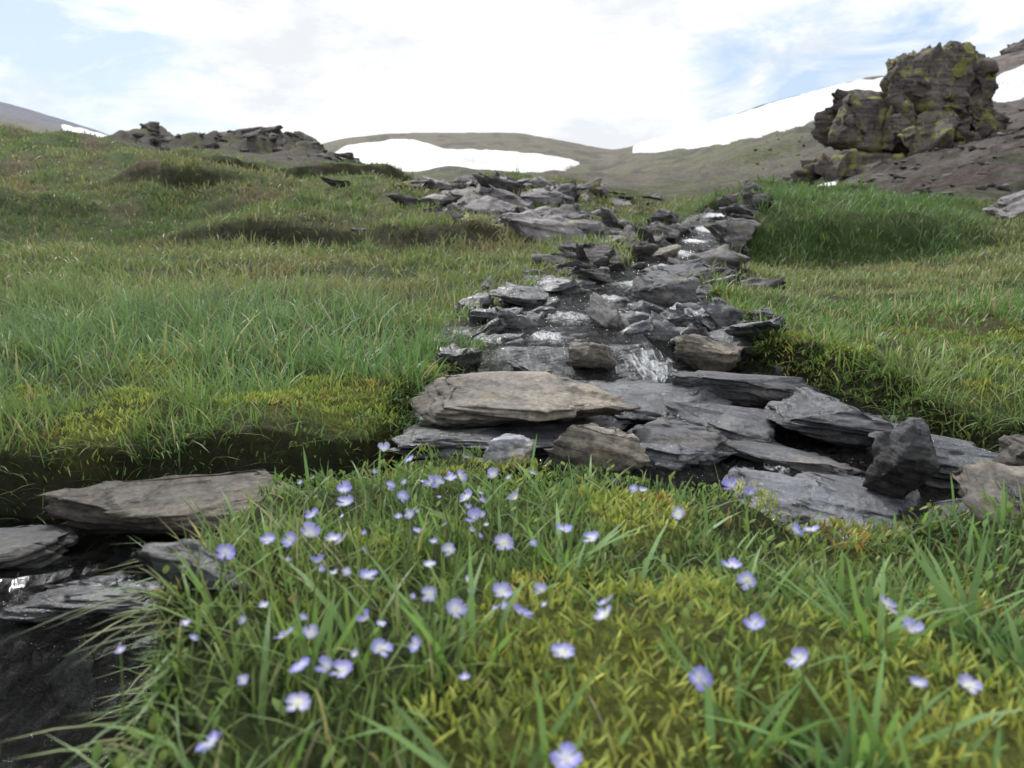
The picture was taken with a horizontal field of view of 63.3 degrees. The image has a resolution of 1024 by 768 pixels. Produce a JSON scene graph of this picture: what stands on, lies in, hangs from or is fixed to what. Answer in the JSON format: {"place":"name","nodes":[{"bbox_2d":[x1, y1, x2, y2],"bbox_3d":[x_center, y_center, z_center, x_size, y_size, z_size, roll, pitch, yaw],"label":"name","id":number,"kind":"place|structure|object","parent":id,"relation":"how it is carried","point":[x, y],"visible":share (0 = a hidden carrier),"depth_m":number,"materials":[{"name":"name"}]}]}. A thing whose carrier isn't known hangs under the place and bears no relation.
{"place":"outdoors","nodes":[
{"label":"outdoors","id":0,"kind":"place"},
{"bbox_2d":[0,210,957,767],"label":"stream water","id":1,"kind":"structure","parent":0,"point":[552,334],"depth_m":1.09,"materials":[{"name":"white liquid"}]},
{"bbox_2d":[0,524,78,579],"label":"rock slab","id":2,"kind":"object","parent":1,"relation":"on","point":[29,548],"visible":1,"depth_m":0.87,"materials":[{"name":"grey stone"}]},
{"bbox_2d":[37,469,310,537],"bbox_3d":[-0.377,0.144,0.943,0.322,0.049,0.116,-3,22,-4],"label":"rock slab","id":3,"kind":"object","parent":1,"relation":"in","point":[113,506],"visible":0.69,"depth_m":0.93,"materials":[{"name":"grey stone"}]},
{"bbox_2d":[466,307,496,332],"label":"stream rock","id":4,"kind":"object","parent":1,"relation":"in","point":[482,316],"visible":0.53,"depth_m":1.81,"materials":[{"name":"grey stone"}]},
{"bbox_2d":[475,333,527,359],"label":"stream rock","id":5,"kind":"object","parent":1,"relation":"in","point":[511,339],"visible":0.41,"depth_m":1.58,"materials":[{"name":"grey stone"}]},
{"bbox_2d":[482,433,534,472],"bbox_3d":[-0.005,0.087,0.993,0.079,0.053,0.059,-4,12,-18],"label":"stream rock","id":6,"kind":"object","parent":1,"relation":"in","point":[503,447],"visible":0.64,"depth_m":0.97,"materials":[{"name":"grey stone"}]},
{"bbox_2d":[388,409,643,463],"bbox_3d":[0.016,0.066,1.130,0.355,0.047,0.245,0,13,-3],"label":"rock slab","id":7,"kind":"object","parent":1,"relation":"on","point":[445,441],"visible":0.33,"depth_m":1.05,"materials":[{"name":"grey stone"}]},
{"bbox_2d":[411,369,640,427],"bbox_3d":[0.018,0.023,1.153,0.315,0.061,0.221,4,18,3],"label":"rock slab","id":8,"kind":"object","parent":7,"relation":"on","point":[485,399],"visible":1,"depth_m":1.11,"materials":[{"name":"grey stone"}]},
{"bbox_2d":[495,306,545,333],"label":"stream rock","id":9,"kind":"object","parent":1,"relation":"on","point":[513,321],"visible":0.54,"depth_m":1.74,"materials":[{"name":"grey stone"}]},
{"bbox_2d":[534,274,587,301],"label":"rock slab","id":10,"kind":"object","parent":1,"relation":"on","point":[567,287],"visible":0.61,"depth_m":2.35,"materials":[{"name":"grey stone"}]},
{"bbox_2d":[565,267,613,287],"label":"stream rock","id":11,"kind":"object","parent":1,"relation":"in","point":[600,276],"visible":0.62,"depth_m":2.67,"materials":[{"name":"grey stone"}]},
{"bbox_2d":[565,342,616,373],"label":"stream rock","id":12,"kind":"object","parent":1,"relation":"in","point":[587,355],"visible":1,"depth_m":1.48,"materials":[{"name":"stone"}]},
{"bbox_2d":[538,423,650,480],"bbox_3d":[0.102,0.085,0.990,0.129,0.077,0.058,14,11,17],"label":"stream rock","id":13,"kind":"object","parent":1,"relation":"on","point":[578,445],"visible":0.7,"depth_m":0.97,"materials":[{"name":"grey stone"}]},
{"bbox_2d":[586,292,623,340],"bbox_3d":[0.203,-0.146,1.802,0.081,0.067,0.169,12,21,-12],"label":"stream rock","id":14,"kind":"object","parent":1,"relation":"on","point":[602,312],"visible":0.84,"depth_m":1.78,"materials":[{"name":"grey stone"}]},
{"bbox_2d":[587,381,732,423],"bbox_3d":[0.222,0.027,1.250,0.229,0.052,0.199,3,19,-9],"label":"rock slab","id":15,"kind":"object","parent":1,"relation":"on","point":[648,398],"visible":0.45,"depth_m":1.23,"materials":[{"name":"grey stone"}]},
{"bbox_2d":[624,269,698,309],"bbox_3d":[0.392,-0.241,2.160,0.185,0.092,0.156,22,30,25],"label":"stream rock","id":16,"kind":"object","parent":1,"relation":"on","point":[665,287],"visible":0.7,"depth_m":2.14,"materials":[{"name":"grey stone"}]},
{"bbox_2d":[646,222,679,244],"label":"stream rock","id":17,"kind":"object","parent":1,"relation":"in","point":[672,234],"visible":0.72,"depth_m":4.80,"materials":[{"name":"grey stone"}]},
{"bbox_2d":[646,208,679,225],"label":"stream rock","id":18,"kind":"object","parent":1,"relation":"on","point":[662,215],"visible":0.55,"depth_m":5.42,"materials":[{"name":"grey stone"}]},
{"bbox_2d":[653,244,681,264],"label":"stream rock","id":19,"kind":"object","parent":1,"relation":"in","point":[665,253],"visible":0.56,"depth_m":3.76,"materials":[{"name":"beige stone"}]},
{"bbox_2d":[659,308,696,326],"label":"stream rock","id":20,"kind":"object","parent":1,"relation":"in","point":[676,318],"visible":0.32,"depth_m":1.74,"materials":[{"name":"grey stone"}]},
{"bbox_2d":[625,417,734,456],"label":"rock slab","id":21,"kind":"object","parent":1,"relation":"on","point":[676,430],"visible":0.62,"depth_m":1.07,"materials":[{"name":"grey stone"}]},
{"bbox_2d":[632,442,738,487],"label":"rock slab","id":22,"kind":"object","parent":1,"relation":"in","point":[671,457],"visible":0.62,"depth_m":1.01,"materials":[{"name":"grey stone"}]},
{"bbox_2d":[674,334,746,371],"bbox_3d":[0.357,-0.050,1.514,0.131,0.086,0.104,11,22,13],"label":"stream rock","id":23,"kind":"object","parent":1,"relation":"on","point":[696,352],"visible":0.84,"depth_m":1.48,"materials":[{"name":"stone"}]},
{"bbox_2d":[655,400,779,442],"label":"rock slab","id":24,"kind":"object","parent":1,"relation":"on","point":[738,423],"visible":0.7,"depth_m":1.14,"materials":[{"name":"grey stone"}]},
{"bbox_2d":[420,243,1023,510],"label":"stream stones","id":25,"kind":"object","parent":1,"relation":"on","point":[643,316],"visible":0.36,"depth_m":1.68,"materials":[{"name":"grey stone"}]},
{"bbox_2d":[489,282,550,308],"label":"rock slab","id":26,"kind":"object","parent":25,"relation":"on","point":[530,297],"visible":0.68,"depth_m":2.07,"materials":[{"name":"grey stone"}]},
{"bbox_2d":[657,257,714,283],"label":"stream rock","id":27,"kind":"object","parent":25,"relation":"on","point":[688,268],"visible":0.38,"depth_m":2.57,"materials":[{"name":"grey stone"}]},
{"bbox_2d":[708,245,742,253],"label":"stream rock","id":28,"kind":"object","parent":1,"relation":"in","point":[716,246],"visible":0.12,"depth_m":3.92,"materials":[{"name":"grey stone"}]},
{"bbox_2d":[670,370,821,408],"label":"rock slab","id":29,"kind":"object","parent":1,"relation":"on","point":[751,391],"visible":0.55,"depth_m":1.26,"materials":[{"name":"grey stone"}]},
{"bbox_2d":[721,466,868,539],"bbox_3d":[0.309,0.138,0.907,0.165,0.042,0.152,10,22,16],"label":"rock slab","id":30,"kind":"object","parent":1,"relation":"in","point":[791,492],"visible":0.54,"depth_m":0.90,"materials":[{"name":"grey stone"}]},
{"bbox_2d":[725,439,865,477],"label":"rock slab","id":31,"kind":"object","parent":1,"relation":"on","point":[797,461],"visible":0.56,"depth_m":1.03,"materials":[{"name":"grey stone"}]},
{"bbox_2d":[865,422,899,461],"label":"rock slab","id":32,"kind":"object","parent":1,"relation":"on","point":[895,425],"visible":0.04,"depth_m":1.11,"materials":[{"name":"grey stone"}]},
{"bbox_2d":[764,387,892,453],"bbox_3d":[0.454,0.050,1.177,0.209,0.063,0.142,8,17,4],"label":"rock slab","id":33,"kind":"object","parent":32,"relation":"on","point":[807,411],"visible":0.81,"depth_m":1.12,"materials":[{"name":"grey stone"}]},
{"bbox_2d":[868,431,998,490],"bbox_3d":[0.554,0.095,1.020,0.211,0.042,0.130,8,18,14],"label":"rock slab","id":34,"kind":"object","parent":1,"relation":"on","point":[954,454],"visible":0.18,"depth_m":0.99,"materials":[{"name":"grey stone"}]},
{"bbox_2d":[925,498,968,522],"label":"rock slab","id":35,"kind":"object","parent":1,"relation":"on","point":[947,502],"visible":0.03,"depth_m":0.84,"materials":[{"name":"grey stone"}]},
{"bbox_2d":[949,459,1023,530],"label":"rock","id":36,"kind":"object","parent":1,"relation":"in","point":[967,476],"visible":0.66,"depth_m":0.73,"materials":[{"name":"grey stone"}]},
{"bbox_2d":[320,170,692,241],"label":"boulder field","id":37,"kind":"structure","parent":0,"point":[466,194],"depth_m":6.15,"materials":[{"name":"grey stone"}]},
{"bbox_2d":[462,196,537,218],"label":"boulder","id":38,"kind":"object","parent":37,"relation":"on","point":[497,206],"visible":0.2,"depth_m":5.39,"materials":[{"name":"grey stone"}]},
{"bbox_2d":[495,212,585,243],"bbox_3d":[0.177,-0.788,4.524,0.609,0.252,0.364,17,25,4],"label":"boulder","id":39,"kind":"object","parent":37,"relation":"on","point":[535,226],"visible":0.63,"depth_m":4.40,"materials":[{"name":"grey stone"}]},
{"bbox_2d":[520,191,575,205],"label":"boulder","id":40,"kind":"object","parent":37,"relation":"on","point":[536,197],"visible":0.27,"depth_m":6.00,"materials":[{"name":"grey stone"}]},
{"bbox_2d":[577,184,595,199],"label":"boulder","id":41,"kind":"object","parent":37,"relation":"on","point":[586,197],"visible":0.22,"depth_m":7.42,"materials":[{"name":"grey stone"}]},
{"bbox_2d":[0,50,1023,767],"bbox_3d":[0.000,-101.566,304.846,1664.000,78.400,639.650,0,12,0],"label":"ground terrain","id":42,"kind":"structure","parent":0,"point":[680,174],"depth_m":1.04,"materials":[{"name":"green plant"}]},
{"bbox_2d":[0,573,164,628],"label":"rock slab","id":43,"kind":"object","parent":42,"relation":"on","point":[51,602],"visible":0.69,"depth_m":0.79,"materials":[{"name":"grey stone"}]},
{"bbox_2d":[61,124,107,136],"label":"snow patch","id":44,"kind":"object","parent":42,"relation":"on","point":[69,128],"visible":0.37,"depth_m":278.03,"materials":[{"name":"white snow"}]},
{"bbox_2d":[132,121,419,179],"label":"ridge rocks","id":45,"kind":"object","parent":42,"relation":"on","point":[250,134],"visible":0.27,"depth_m":21.48,"materials":[{"name":"grey stone"}]},
{"bbox_2d":[0,454,628,767],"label":"stream stones","id":46,"kind":"object","parent":42,"relation":"on","point":[156,561],"visible":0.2,"depth_m":0.70,"materials":[{"name":"grey stone"}]},
{"bbox_2d":[335,139,578,172],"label":"snow patch","id":47,"kind":"object","parent":42,"relation":"on","point":[410,155],"visible":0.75,"depth_m":96.98,"materials":[{"name":"white snow"}]},
{"bbox_2d":[480,275,497,292],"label":"stream rock","id":48,"kind":"object","parent":42,"relation":"on","point":[486,286],"visible":0.34,"depth_m":2.52,"materials":[{"name":"grey stone"}]},
{"bbox_2d":[0,296,1023,767],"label":"moss","id":49,"kind":"object","parent":42,"relation":"on","point":[704,580],"visible":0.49,"depth_m":0.49,"materials":[{"name":"green plant"}]},
{"bbox_2d":[520,275,541,282],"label":"stream rock","id":50,"kind":"object","parent":42,"relation":"on","point":[528,278],"visible":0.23,"depth_m":2.69,"materials":[{"name":"grey stone"}]},
{"bbox_2d":[114,442,982,767],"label":"speedwell flowers","id":51,"kind":"object","parent":42,"relation":"on","point":[456,608],"visible":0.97,"depth_m":0.43,"materials":[{"name":"purple plant"}]},
{"bbox_2d":[91,456,1023,767],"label":"herb leaves","id":52,"kind":"object","parent":42,"relation":"on","point":[493,740],"visible":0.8,"depth_m":0.53,"materials":[{"name":"green plant"}]},
{"bbox_2d":[612,378,657,382],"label":"rock slab","id":53,"kind":"object","parent":42,"relation":"on","point":[630,380],"visible":0.2,"depth_m":1.41,"materials":[{"name":"grey stone"}]},
{"bbox_2d":[522,180,785,291],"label":"stream stones","id":54,"kind":"object","parent":42,"relation":"on","point":[729,229],"visible":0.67,"depth_m":3.77,"materials":[{"name":"grey stone"}]},
{"bbox_2d":[633,77,882,152],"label":"snow patch","id":55,"kind":"object","parent":42,"relation":"on","point":[788,113],"visible":0.78,"depth_m":129.33,"materials":[{"name":"white snow"}]},
{"bbox_2d":[820,181,837,185],"bbox_3d":[4.990,-3.154,13.410,0.491,0.471,7.807,4,12,20],"label":"snow patch","id":56,"kind":"object","parent":42,"relation":"on","point":[833,183],"visible":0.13,"depth_m":15.75,"materials":[{"name":"white snow"}]},
{"bbox_2d":[795,471,930,528],"bbox_3d":[0.399,0.134,0.942,0.169,0.032,0.122,13,23,20],"label":"rock slab","id":57,"kind":"object","parent":42,"relation":"on","point":[853,489],"visible":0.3,"depth_m":0.93,"materials":[{"name":"grey stone"}]},
{"bbox_2d":[862,417,940,498],"bbox_3d":[0.443,0.087,0.935,0.078,0.101,0.049,12,18,-32],"label":"stream rock","id":58,"kind":"object","parent":57,"relation":"on","point":[905,462],"visible":0.97,"depth_m":0.92,"materials":[{"name":"grey stone"}]},
{"bbox_2d":[817,513,912,539],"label":"rock slab","id":59,"kind":"object","parent":42,"relation":"on","point":[866,517],"visible":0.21,"depth_m":0.84,"materials":[{"name":"grey stone"}]},
{"bbox_2d":[750,101,1023,195],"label":"scree stones","id":60,"kind":"object","parent":42,"relation":"on","point":[1004,187],"visible":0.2,"depth_m":11.50,"materials":[{"name":"grey stone"}]},
{"bbox_2d":[780,41,1010,185],"bbox_3d":[7.997,-5.180,17.197,3.866,3.668,4.635,8,14,33],"label":"rock outcrop","id":61,"kind":"object","parent":42,"relation":"on","point":[929,98],"visible":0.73,"depth_m":16.62,"materials":[{"name":"grey stone"}]},
{"bbox_2d":[982,190,1023,217],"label":"boulder","id":62,"kind":"object","parent":42,"relation":"on","point":[1009,206],"visible":0.99,"depth_m":6.12,"materials":[{"name":"grey stone"}]},
{"bbox_2d":[991,434,1023,466],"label":"rock","id":63,"kind":"object","parent":42,"relation":"on","point":[1011,450],"visible":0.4,"depth_m":0.84,"materials":[{"name":"grey stone"}]},
{"bbox_2d":[992,64,1023,101],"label":"snow patch","id":64,"kind":"object","parent":42,"relation":"on","point":[1010,83],"visible":0.64,"depth_m":50.38,"materials":[{"name":"white snow"}]},
{"bbox_2d":[999,39,1023,55],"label":"distant crag","id":65,"kind":"structure","parent":42,"relation":"on","point":[1015,47],"depth_m":223.41,"materials":[{"name":"grey stone"}]},
{"bbox_2d":[0,0,1023,148],"label":"sky","id":66,"kind":"structure","parent":0,"point":[606,74],"materials":[{"name":"white"}]}
]}

